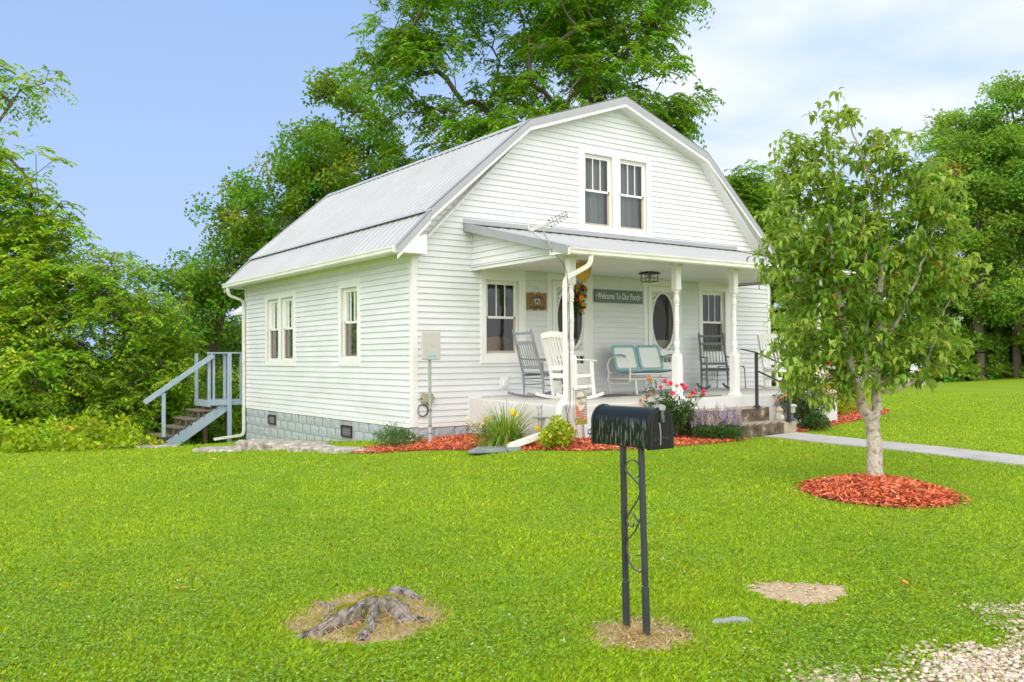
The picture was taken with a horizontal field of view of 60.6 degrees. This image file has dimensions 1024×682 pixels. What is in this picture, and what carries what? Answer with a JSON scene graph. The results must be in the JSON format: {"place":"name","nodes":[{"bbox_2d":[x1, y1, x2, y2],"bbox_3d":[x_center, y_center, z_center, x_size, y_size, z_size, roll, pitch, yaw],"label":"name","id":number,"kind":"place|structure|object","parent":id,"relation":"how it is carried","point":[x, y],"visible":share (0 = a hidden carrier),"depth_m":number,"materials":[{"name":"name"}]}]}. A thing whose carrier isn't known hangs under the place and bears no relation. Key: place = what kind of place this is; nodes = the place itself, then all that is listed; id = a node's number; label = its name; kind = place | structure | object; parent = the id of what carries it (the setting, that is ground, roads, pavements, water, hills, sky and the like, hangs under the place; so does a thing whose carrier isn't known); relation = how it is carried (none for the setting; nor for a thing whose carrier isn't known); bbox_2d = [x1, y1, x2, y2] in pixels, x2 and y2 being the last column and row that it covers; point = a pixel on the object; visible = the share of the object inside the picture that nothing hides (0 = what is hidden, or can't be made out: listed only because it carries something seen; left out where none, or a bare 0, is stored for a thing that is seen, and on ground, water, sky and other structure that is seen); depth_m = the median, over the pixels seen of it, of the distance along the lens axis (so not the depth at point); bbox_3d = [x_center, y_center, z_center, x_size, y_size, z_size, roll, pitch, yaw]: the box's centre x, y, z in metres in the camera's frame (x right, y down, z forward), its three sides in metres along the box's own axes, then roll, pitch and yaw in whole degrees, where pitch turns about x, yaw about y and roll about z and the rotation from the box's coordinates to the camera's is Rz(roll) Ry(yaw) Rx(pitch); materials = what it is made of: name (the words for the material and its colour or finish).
{"place":"outdoors","nodes":[
{"label":"outdoors","id":0,"kind":"place"},
{"bbox_2d":[0,368,1023,681],"bbox_3d":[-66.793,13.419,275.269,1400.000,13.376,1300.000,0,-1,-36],"label":"lawn","id":1,"kind":"structure","parent":0,"point":[992,386],"depth_m":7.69,"materials":[{"name":"green plant"}]},
{"bbox_2d":[0,384,30,434],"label":"shrub","id":2,"kind":"object","parent":1,"relation":"on","point":[11,392],"visible":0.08,"depth_m":18.76,"materials":[{"name":"green plant"}]},
{"bbox_2d":[0,413,72,454],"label":"shrub","id":3,"kind":"object","parent":1,"relation":"on","point":[6,432],"visible":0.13,"depth_m":16.41,"materials":[{"name":"green plant"}]},
{"bbox_2d":[0,408,164,453],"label":"shrub","id":4,"kind":"object","parent":1,"relation":"on","point":[88,438],"visible":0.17,"depth_m":17.26,"materials":[{"name":"green plant"}]},
{"bbox_2d":[0,58,193,432],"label":"tree","id":5,"kind":"object","parent":1,"relation":"on","point":[29,231],"visible":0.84,"depth_m":21.41,"materials":[{"name":"green plant"}]},
{"bbox_2d":[5,391,201,445],"bbox_3d":[-9.901,2.668,20.297,5.616,2.969,4.070,-1,-1,15],"label":"shrub","id":6,"kind":"object","parent":1,"relation":"on","point":[108,419],"visible":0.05,"depth_m":20.27,"materials":[{"name":"green plant"}]},
{"bbox_2d":[58,420,166,448],"bbox_3d":[-9.235,2.551,18.907,3.491,1.710,3.477,-1,-1,5],"label":"shrub","id":7,"kind":"object","parent":1,"relation":"on","point":[112,434],"visible":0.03,"depth_m":19.36,"materials":[{"name":"green plant"}]},
{"bbox_2d":[21,243,240,440],"bbox_3d":[-9.766,0.556,21.935,4.748,6.073,4.738,-1,-1,18],"label":"tree","id":8,"kind":"object","parent":1,"relation":"on","point":[132,313],"visible":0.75,"depth_m":21.52,"materials":[{"name":"green plant"}]},
{"bbox_2d":[64,382,245,444],"bbox_3d":[-9.961,2.727,22.890,5.616,3.493,4.070,-1,-1,7],"label":"shrub","id":9,"kind":"object","parent":1,"relation":"on","point":[210,427],"visible":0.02,"depth_m":22.66,"materials":[{"name":"green plant"}]},
{"bbox_2d":[134,444,179,448],"bbox_3d":[-7.255,2.228,17.860,0.905,0.207,0.521,0,-1,-7],"label":"flat stone","id":10,"kind":"object","parent":1,"relation":"on","point":[158,446],"visible":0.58,"depth_m":17.78,"materials":[{"name":"grey stone"}]},
{"bbox_2d":[72,352,245,428],"bbox_3d":[-11.001,3.290,27.870,5.291,5.938,7.300,-1,-1,36],"label":"shrub","id":11,"kind":"object","parent":1,"relation":"on","point":[176,371],"visible":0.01,"depth_m":27.22,"materials":[{"name":"green plant"}]},
{"bbox_2d":[125,289,241,409],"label":"tree","id":12,"kind":"object","parent":1,"relation":"on","point":[235,373],"visible":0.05,"depth_m":62.79,"materials":[{"name":"green plant"}]},
{"bbox_2d":[143,352,241,444],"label":"wooden stairs","id":13,"kind":"structure","parent":1,"relation":"on","point":[187,427],"depth_m":20.42,"materials":[{"name":"grey wood"}]},
{"bbox_2d":[157,366,245,443],"bbox_3d":[-8.736,2.740,24.988,4.070,4.192,5.616,-1,-1,11],"label":"shrub","id":14,"kind":"object","parent":1,"relation":"on","point":[236,412],"visible":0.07,"depth_m":24.80,"materials":[{"name":"green plant"}]},
{"bbox_2d":[192,446,241,451],"bbox_3d":[-5.250,2.039,15.891,1.048,0.207,0.699,-1,-1,12],"label":"flat stone","id":15,"kind":"object","parent":1,"relation":"on","point":[219,449],"visible":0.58,"depth_m":15.74,"materials":[{"name":"grey stone"}]},
{"bbox_2d":[93,118,369,390],"bbox_3d":[-10.078,-1.592,30.883,10.298,12.734,5.980,-1,-1,6],"label":"tree","id":16,"kind":"object","parent":1,"relation":"on","point":[305,181],"visible":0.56,"depth_m":30.36,"materials":[{"name":"green plant"}]},
{"bbox_2d":[234,439,329,450],"bbox_3d":[-4.098,1.933,15.705,1.942,0.288,0.754,-1,-1,28],"label":"flat stone","id":17,"kind":"object","parent":1,"relation":"on","point":[260,444],"visible":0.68,"depth_m":15.55,"materials":[{"name":"grey stone"}]},
{"bbox_2d":[287,444,340,451],"bbox_3d":[-3.142,1.816,14.257,1.279,0.218,0.519,-1,-1,32],"label":"flat stone","id":18,"kind":"object","parent":1,"relation":"on","point":[302,448],"visible":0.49,"depth_m":14.23,"materials":[{"name":"grey stone"}]},
{"bbox_2d":[318,447,375,453],"bbox_3d":[-2.389,1.737,13.397,1.251,0.201,0.405,-1,-1,24],"label":"flat stone","id":19,"kind":"object","parent":1,"relation":"on","point":[327,450],"visible":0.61,"depth_m":13.35,"materials":[{"name":"grey stone"}]},
{"bbox_2d":[298,66,415,212],"bbox_3d":[-4.122,-3.749,34.379,8.510,14.250,6.895,0,-1,-36],"label":"tree","id":20,"kind":"object","parent":1,"relation":"on","point":[326,83],"visible":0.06,"depth_m":34.01,"materials":[{"name":"green plant"}]},
{"bbox_2d":[285,590,445,643],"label":"bare soil","id":21,"kind":"structure","parent":1,"relation":"on","point":[395,633],"depth_m":4.97,"materials":[{"name":"brown soil"}]},
{"bbox_2d":[289,580,447,641],"bbox_3d":[-0.852,1.634,5.201,1.002,0.295,1.006,0,-1,0],"label":"tree stump","id":22,"kind":"object","parent":1,"relation":"on","point":[372,607],"visible":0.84,"depth_m":5.10,"materials":[{"name":"grey wood"}]},
{"bbox_2d":[243,570,733,662],"bbox_3d":[-0.211,1.590,5.212,2.948,0.093,1.720,0,-1,4],"label":"dry thatch","id":23,"kind":"object","parent":1,"relation":"on","point":[636,629],"visible":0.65,"depth_m":4.80,"materials":[{"name":"beige plant"}]},
{"bbox_2d":[467,446,520,453],"bbox_3d":[-0.249,1.521,12.302,0.720,0.075,0.260,0,-1,-14],"label":"splash block","id":24,"kind":"object","parent":1,"relation":"on","point":[486,449],"depth_m":12.20,"materials":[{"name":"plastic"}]},
{"bbox_2d":[506,432,540,446],"bbox_3d":[0.305,1.371,12.409,0.794,0.329,0.096,0,-1,-11],"label":"downspout extension","id":25,"kind":"object","parent":24,"relation":"on","point":[526,440],"visible":0.42,"depth_m":12.34,"materials":[{"name":"white plastic"}]},
{"bbox_2d":[0,429,1023,681],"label":"clover","id":26,"kind":"object","parent":1,"relation":"on","point":[482,627],"visible":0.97,"depth_m":5.63,"materials":[{"name":"green plant"}]},
{"bbox_2d":[328,0,725,173],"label":"tree","id":27,"kind":"object","parent":1,"relation":"on","point":[563,31],"visible":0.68,"depth_m":29.70,"materials":[{"name":"green plant"}]},
{"bbox_2d":[213,96,855,440],"bbox_3d":[-0.135,-0.919,19.724,10.334,7.419,12.837,0,-1,-36],"label":"farmhouse","id":28,"kind":"object","parent":1,"relation":"on","point":[352,292],"visible":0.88,"depth_m":16.30,"materials":[{"name":"white plastic"}]},
{"bbox_2d":[268,299,277,359],"bbox_3d":[-5.206,-0.242,19.295,0.132,1.362,0.694,0,-1,-36],"label":"window","id":29,"kind":"structure","parent":28,"relation":"in","point":[272,304],"depth_m":19.48,"materials":[{"name":"beige"}]},
{"bbox_2d":[282,297,292,359],"bbox_3d":[-4.720,-0.258,18.622,0.132,1.362,0.694,0,-1,-36],"label":"window","id":30,"kind":"structure","parent":28,"relation":"in","point":[287,303],"depth_m":18.77,"materials":[{"name":"beige"}]},
{"bbox_2d":[342,286,356,357],"bbox_3d":[-2.947,-0.332,16.166,0.132,1.332,0.694,0,-1,-36],"label":"window","id":31,"kind":"structure","parent":28,"relation":"in","point":[349,295],"depth_m":16.29,"materials":[{"name":"beige wood"}]},
{"bbox_2d":[418,393,434,416],"bbox_3d":[-1.405,1.042,14.305,0.296,0.388,0.071,0,-1,-36],"label":"junction box","id":32,"kind":"object","parent":28,"relation":"attached to","point":[424,398],"visible":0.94,"depth_m":14.27,"materials":[{"name":"beige plastic"}]},
{"bbox_2d":[487,336,512,350],"bbox_3d":[-0.276,0.457,15.750,0.840,1.080,0.060,0,-1,-36],"label":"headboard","id":33,"kind":"object","parent":28,"relation":"attached to","point":[496,343],"visible":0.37,"depth_m":15.76,"materials":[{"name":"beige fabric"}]},
{"bbox_2d":[486,280,518,354],"bbox_3d":[-0.199,-0.403,15.326,0.724,1.332,0.132,0,-1,-36],"label":"window","id":34,"kind":"structure","parent":28,"relation":"in","point":[515,324],"depth_m":15.39,"materials":[{"name":"beige wood"}]},
{"bbox_2d":[507,328,562,397],"bbox_3d":[0.479,0.378,14.755,0.990,1.158,0.610,0,-1,-36],"label":"rocking chair","id":35,"kind":"object","parent":28,"relation":"on","point":[538,359],"visible":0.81,"depth_m":14.66,"materials":[{"name":"grey paint"}]},
{"bbox_2d":[527,292,545,310],"bbox_3d":[0.440,-0.755,15.697,0.434,0.422,0.045,0,-1,-36],"label":"farmhouse sign","id":36,"kind":"object","parent":28,"relation":"attached to","point":[536,301],"visible":1,"depth_m":15.68,"materials":[{"name":"brown wood"}]},
{"bbox_2d":[527,212,567,252],"bbox_3d":[0.518,-1.603,12.842,0.624,0.608,0.108,0,-1,-16],"label":"tv antenna","id":37,"kind":"object","parent":28,"relation":"attached to","point":[541,225],"visible":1,"depth_m":12.81,"materials":[{"name":"grey metal"}]},
{"bbox_2d":[556,255,569,419],"bbox_3d":[0.770,0.046,12.798,0.159,2.714,0.271,1,-1,-42],"label":"antenna cable","id":38,"kind":"object","parent":28,"relation":"attached to","point":[569,330],"visible":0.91,"depth_m":12.81,"materials":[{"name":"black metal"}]},
{"bbox_2d":[535,331,603,398],"bbox_3d":[0.944,0.399,14.350,0.991,1.112,0.620,0,-1,-36],"label":"rocking chair","id":39,"kind":"object","parent":28,"relation":"on","point":[551,334],"visible":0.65,"depth_m":14.27,"materials":[{"name":"white paint"}]},
{"bbox_2d":[552,280,587,393],"bbox_3d":[1.087,-0.071,16.122,0.830,2.060,0.089,0,-1,-36],"label":"screen door","id":40,"kind":"structure","parent":28,"relation":"in","point":[581,367],"depth_m":16.23,"materials":[{"name":"grey wood"}]},
{"bbox_2d":[557,287,582,363],"bbox_3d":[1.013,-0.058,16.224,0.790,2.040,0.040,0,-1,-36],"label":"inner door","id":41,"kind":"structure","parent":28,"relation":"in","point":[579,319],"depth_m":16.38,"materials":[{"name":"grey paint"}]},
{"bbox_2d":[573,281,587,316],"bbox_3d":[1.249,-0.771,16.193,0.435,0.704,0.258,0,-1,-36],"label":"flower wreath","id":42,"kind":"object","parent":28,"relation":"hanging from","point":[582,296],"visible":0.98,"depth_m":16.16,"materials":[{"name":"multicoloured plant"}]},
{"bbox_2d":[576,262,591,282],"bbox_3d":[1.135,-1.099,14.031,0.280,0.320,0.267,0,-1,-36],"label":"bow","id":43,"kind":"object","parent":28,"relation":"hanging from","point":[583,276],"visible":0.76,"depth_m":13.96,"materials":[{"name":"yellow fabric"}]},
{"bbox_2d":[585,153,611,227],"bbox_3d":[1.610,-2.845,16.691,0.729,1.402,0.132,0,-1,-36],"label":"window","id":44,"kind":"structure","parent":28,"relation":"in","point":[591,156],"depth_m":16.86,"materials":[{"name":"beige"}]},
{"bbox_2d":[587,394,640,396],"bbox_3d":[1.742,0.958,15.393,0.900,0.019,0.580,0,-1,-36],"label":"doormat","id":45,"kind":"object","parent":28,"relation":"on","point":[612,395],"visible":0.69,"depth_m":15.28,"materials":[{"name":"rubber"}]},
{"bbox_2d":[594,289,642,303],"bbox_3d":[2.049,-0.854,16.863,1.250,0.244,0.044,0,-1,-36],"label":"welcome sign","id":46,"kind":"object","parent":28,"relation":"attached to","point":[617,296],"visible":1,"depth_m":16.84,"materials":[{"name":"grey wood"}]},
{"bbox_2d":[620,159,646,231],"bbox_3d":[2.344,-2.841,17.220,0.739,1.402,0.132,0,-1,-36],"label":"window","id":47,"kind":"structure","parent":28,"relation":"in","point":[627,162],"depth_m":17.39,"materials":[{"name":"beige"}]},
{"bbox_2d":[639,271,660,282],"bbox_3d":[2.504,-1.164,15.946,0.290,0.180,0.290,0,-1,-36],"label":"ceiling light","id":48,"kind":"object","parent":28,"relation":"attached to","point":[649,273],"visible":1,"depth_m":15.89,"materials":[{"name":"black metal"}]},
{"bbox_2d":[648,286,674,389],"bbox_3d":[3.049,-0.058,17.538,0.830,2.060,0.089,0,-1,-36],"label":"screen door","id":49,"kind":"structure","parent":28,"relation":"in","point":[666,365],"depth_m":17.49,"materials":[{"name":"grey wood"}]},
{"bbox_2d":[652,292,673,361],"bbox_3d":[2.975,-0.046,17.641,0.790,2.040,0.040,0,-1,-36],"label":"inner door","id":50,"kind":"structure","parent":28,"relation":"in","point":[662,344],"depth_m":17.79,"materials":[{"name":"grey paint"}]},
{"bbox_2d":[632,391,707,394],"bbox_3d":[2.963,0.961,16.349,1.840,0.019,0.840,0,-1,-36],"label":"porch rug","id":51,"kind":"object","parent":28,"relation":"on","point":[655,392],"visible":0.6,"depth_m":16.22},
{"bbox_2d":[607,345,683,393],"bbox_3d":[2.519,0.521,16.398,1.312,0.904,0.796,0,-1,-32],"label":"porch glider","id":52,"kind":"object","parent":51,"relation":"on","point":[626,359],"visible":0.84,"depth_m":16.51,"materials":[{"name":"teal metal"}]},
{"bbox_2d":[663,393,721,397],"bbox_3d":[3.103,0.944,15.217,1.300,0.026,0.860,0,-1,-36],"label":"porch rug","id":53,"kind":"object","parent":28,"relation":"on","point":[697,395],"visible":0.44,"depth_m":15.04,"materials":[{"name":"grey fabric"}]},
{"bbox_2d":[697,332,729,389],"bbox_3d":[4.118,0.395,17.635,0.610,1.158,0.990,0,-1,-3],"label":"rocking chair","id":54,"kind":"object","parent":28,"relation":"on","point":[707,369],"visible":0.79,"depth_m":17.83,"materials":[{"name":"grey paint"}]},
{"bbox_2d":[703,291,724,352],"bbox_3d":[4.222,-0.389,18.517,0.729,1.332,0.132,0,-1,-36],"label":"window","id":55,"kind":"structure","parent":28,"relation":"in","point":[722,307],"depth_m":18.68,"materials":[{"name":"beige wood"}]},
{"bbox_2d":[717,366,745,387],"bbox_3d":[4.540,0.751,18.147,0.429,0.470,0.429,0,-1,-36],"label":"side table","id":56,"kind":"object","parent":28,"relation":"on","point":[729,371],"visible":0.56,"depth_m":18.10,"materials":[{"name":"white metal"}]},
{"bbox_2d":[757,333,805,389],"bbox_3d":[5.297,0.396,17.257,0.620,1.112,0.991,0,-1,-16],"label":"rocking chair","id":57,"kind":"object","parent":28,"relation":"on","point":[772,336],"visible":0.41,"depth_m":17.41,"materials":[{"name":"white paint"}]},
{"bbox_2d":[350,433,745,453],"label":"mulch","id":58,"kind":"object","parent":1,"relation":"on","point":[442,441],"visible":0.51,"depth_m":13.12,"materials":[{"name":"red wood"}]},
{"bbox_2d":[368,421,423,447],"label":"perennial plant","id":59,"kind":"object","parent":58,"relation":"on","point":[395,434],"visible":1,"depth_m":13.46,"materials":[{"name":"green plant"}]},
{"bbox_2d":[421,331,439,441],"bbox_3d":[-1.280,0.736,13.733,0.335,1.770,0.092,0,-1,-36],"label":"utility panel","id":60,"kind":"object","parent":58,"relation":"on","point":[430,343],"visible":0.88,"depth_m":13.71,"materials":[{"name":"grey metal"}]},
{"bbox_2d":[465,416,496,437],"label":"yellow rose bush","id":61,"kind":"object","parent":58,"relation":"on","point":[479,427],"visible":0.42,"depth_m":13.70,"materials":[{"name":"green plant"}]},
{"bbox_2d":[452,398,543,449],"bbox_3d":[-0.048,1.354,12.886,1.586,1.051,1.511,0,-1,-36],"label":"daylily","id":62,"kind":"object","parent":58,"relation":"on","point":[504,432],"visible":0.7,"depth_m":12.69,"materials":[{"name":"green plant"}]},
{"bbox_2d":[532,417,548,431],"bbox_3d":[0.416,1.306,12.442,0.190,0.460,0.190,0,-1,-36],"label":"solar light","id":63,"kind":"object","parent":58,"relation":"on","point":[539,419],"visible":0.69,"depth_m":12.40,"materials":[{"name":"grey"}]},
{"bbox_2d":[536,404,579,448],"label":"yellow green bush","id":64,"kind":"object","parent":58,"relation":"on","point":[559,432],"visible":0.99,"depth_m":12.09,"materials":[{"name":"green plant"}]},
{"bbox_2d":[572,386,588,441],"bbox_3d":[0.974,1.066,12.351,0.322,0.867,0.031,0,-1,-36],"label":"garden flag","id":65,"kind":"object","parent":58,"relation":"on","point":[580,417],"visible":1,"depth_m":12.35,"materials":[{"name":"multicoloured fabric"}]},
{"bbox_2d":[584,414,591,437],"bbox_3d":[1.355,1.289,13.056,0.720,0.410,0.073,0,-1,-36],"label":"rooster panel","id":66,"kind":"object","parent":58,"relation":"on","point":[587,429],"visible":0.09,"depth_m":12.89,"materials":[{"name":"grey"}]},
{"bbox_2d":[639,377,705,436],"bbox_3d":[2.470,1.046,13.577,0.893,1.003,0.805,0,-1,-36],"label":"pink rose bush","id":67,"kind":"object","parent":58,"relation":"on","point":[680,416],"visible":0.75,"depth_m":13.51,"materials":[{"name":"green plant"}]},
{"bbox_2d":[683,402,746,441],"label":"lavender clump","id":68,"kind":"object","parent":58,"relation":"on","point":[719,430],"visible":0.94,"depth_m":13.62,"materials":[{"name":"purple plant"}]},
{"bbox_2d":[591,404,673,638],"bbox_3d":[0.669,0.998,4.826,0.189,1.313,0.477,0,-1,-36],"label":"mailbox","id":69,"kind":"object","parent":1,"relation":"on","point":[641,429],"visible":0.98,"depth_m":4.73,"materials":[{"name":"black metal"}]},
{"bbox_2d":[646,404,673,449],"bbox_3d":[0.788,0.457,4.664,0.187,0.237,0.054,0,-1,-36],"label":"door","id":70,"kind":"structure","parent":69,"relation":"in","point":[659,425],"depth_m":4.65,"materials":[{"name":"metal"}]},
{"bbox_2d":[589,620,692,650],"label":"bare soil","id":71,"kind":"structure","parent":1,"relation":"on","point":[656,636],"depth_m":4.73,"materials":[{"name":"brown soil"}]},
{"bbox_2d":[591,618,691,650],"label":"dirt pebbles","id":72,"kind":"object","parent":71,"relation":"on","point":[643,637],"visible":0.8,"depth_m":4.69,"materials":[{"name":"stone"}]},
{"bbox_2d":[712,616,751,623],"bbox_3d":[1.248,1.667,5.005,0.247,0.169,0.106,0,-1,3],"label":"stepping stone","id":73,"kind":"object","parent":1,"relation":"on","point":[728,619],"visible":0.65,"depth_m":4.98,"materials":[{"name":"stone"}]},
{"bbox_2d":[677,406,795,437],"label":"front steps","id":74,"kind":"structure","parent":1,"relation":"on","point":[756,422],"depth_m":14.44,"materials":[{"name":"stone"}]},
{"bbox_2d":[740,348,803,421],"bbox_3d":[4.376,0.734,14.694,1.068,1.230,0.158,-1,-1,9],"label":"step handrail","id":75,"kind":"object","parent":74,"relation":"on","point":[757,405],"visible":0.79,"depth_m":14.71,"materials":[{"name":"black metal"}]},
{"bbox_2d":[774,406,783,420],"bbox_3d":[4.536,1.231,14.869,0.170,0.240,0.176,0,-1,-36],"label":"garden figurine","id":76,"kind":"object","parent":74,"relation":"on","point":[778,415],"visible":1,"depth_m":14.81,"materials":[{"name":"stone"}]},
{"bbox_2d":[724,159,812,252],"bbox_3d":[10.810,-3.081,38.857,5.183,10.349,5.464,0,-1,-36],"label":"tree","id":77,"kind":"object","parent":1,"relation":"on","point":[752,195],"visible":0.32,"depth_m":38.28,"materials":[{"name":"green plant"}]},
{"bbox_2d":[771,312,812,385],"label":"shrub","id":78,"kind":"object","parent":1,"relation":"on","point":[777,330],"visible":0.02,"depth_m":44.62,"materials":[{"name":"green plant"}]},
{"bbox_2d":[747,580,848,606],"bbox_3d":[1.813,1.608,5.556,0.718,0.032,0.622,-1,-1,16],"label":"bare soil","id":79,"kind":"structure","parent":1,"relation":"on","point":[820,589],"depth_m":5.59,"materials":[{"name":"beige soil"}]},
{"bbox_2d":[770,247,850,322],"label":"tree","id":80,"kind":"object","parent":1,"relation":"on","point":[773,300],"visible":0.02,"depth_m":51.27,"materials":[{"name":"green plant"}]},
{"bbox_2d":[774,311,864,383],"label":"shrub","id":81,"kind":"object","parent":1,"relation":"on","point":[805,330],"visible":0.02,"depth_m":46.67,"materials":[{"name":"green plant"}]},
{"bbox_2d":[796,407,890,432],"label":"mulch","id":82,"kind":"object","parent":1,"relation":"on","point":[846,418],"visible":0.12,"depth_m":17.03,"materials":[{"name":"red wood"}]},
{"bbox_2d":[791,404,796,419],"bbox_3d":[4.800,1.327,15.014,0.176,0.500,0.176,0,-1,-36],"label":"solar light","id":83,"kind":"object","parent":82,"relation":"on","point":[793,407],"visible":0.54,"depth_m":14.96,"materials":[{"name":"grey"}]},
{"bbox_2d":[773,362,840,425],"bbox_3d":[5.196,0.955,15.490,1.139,1.206,1.175,0,-1,-36],"label":"orange rose bush","id":84,"kind":"object","parent":82,"relation":"on","point":[802,408],"visible":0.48,"depth_m":15.35,"materials":[{"name":"green plant"}]},
{"bbox_2d":[797,409,832,431],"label":"border plant","id":85,"kind":"object","parent":82,"relation":"on","point":[815,419],"visible":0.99,"depth_m":15.01,"materials":[{"name":"green plant"}]},
{"bbox_2d":[826,384,854,415],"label":"golden bush","id":86,"kind":"object","parent":82,"relation":"on","point":[843,407],"visible":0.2,"depth_m":17.77,"materials":[{"name":"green plant"}]},
{"bbox_2d":[746,87,993,475],"bbox_3d":[3.655,-0.523,9.259,2.351,4.271,1.877,0,-1,-36],"label":"tree","id":87,"kind":"object","parent":1,"relation":"on","point":[933,210],"visible":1,"depth_m":9.05,"materials":[{"name":"green plant"}]},
{"bbox_2d":[777,207,964,326],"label":"tree","id":88,"kind":"object","parent":1,"relation":"on","point":[849,263],"visible":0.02,"depth_m":53.47,"materials":[{"name":"green plant"}]},
{"bbox_2d":[835,324,910,383],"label":"shrub","id":89,"kind":"object","parent":1,"relation":"on","point":[857,354],"depth_m":49.30,"materials":[{"name":"green plant"}]},
{"bbox_2d":[792,472,971,509],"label":"mulch","id":90,"kind":"object","parent":1,"relation":"on","point":[899,487],"visible":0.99,"depth_m":8.65,"materials":[{"name":"red wood"}]},
{"bbox_2d":[874,316,1008,382],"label":"shrub","id":91,"kind":"object","parent":1,"relation":"on","point":[963,367],"visible":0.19,"depth_m":49.19,"materials":[{"name":"green plant"}]},
{"bbox_2d":[876,122,1023,321],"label":"tree","id":92,"kind":"object","parent":1,"relation":"on","point":[929,133],"visible":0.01,"depth_m":56.71,"materials":[{"name":"green plant"}]},
{"bbox_2d":[895,103,1023,379],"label":"tree","id":93,"kind":"object","parent":1,"relation":"on","point":[995,299],"visible":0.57,"depth_m":48.45,"materials":[{"name":"green plant"}]},
{"bbox_2d":[910,69,1023,377],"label":"tree","id":94,"kind":"object","parent":1,"relation":"on","point":[1009,97],"visible":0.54,"depth_m":49.02,"materials":[{"name":"green plant"}]},
{"bbox_2d":[937,324,1023,381],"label":"shrub","id":95,"kind":"object","parent":1,"relation":"on","point":[991,358],"visible":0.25,"depth_m":50.00,"materials":[{"name":"green plant"}]},
{"bbox_2d":[961,311,1023,378],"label":"shrub","id":96,"kind":"object","parent":1,"relation":"on","point":[1019,337],"visible":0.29,"depth_m":50.62,"materials":[{"name":"green plant"}]},
{"bbox_2d":[0,0,1023,358],"label":"sky","id":97,"kind":"structure","parent":0,"point":[171,95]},
{"bbox_2d":[765,432,1023,465],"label":"path","id":98,"kind":"structure","parent":0,"point":[956,453],"depth_m":12.46,"materials":[{"name":"concrete"}]},
{"bbox_2d":[770,598,1023,681],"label":"gravel","id":99,"kind":"structure","parent":0,"point":[987,664],"depth_m":4.30,"materials":[{"name":"beige gravel"}]},
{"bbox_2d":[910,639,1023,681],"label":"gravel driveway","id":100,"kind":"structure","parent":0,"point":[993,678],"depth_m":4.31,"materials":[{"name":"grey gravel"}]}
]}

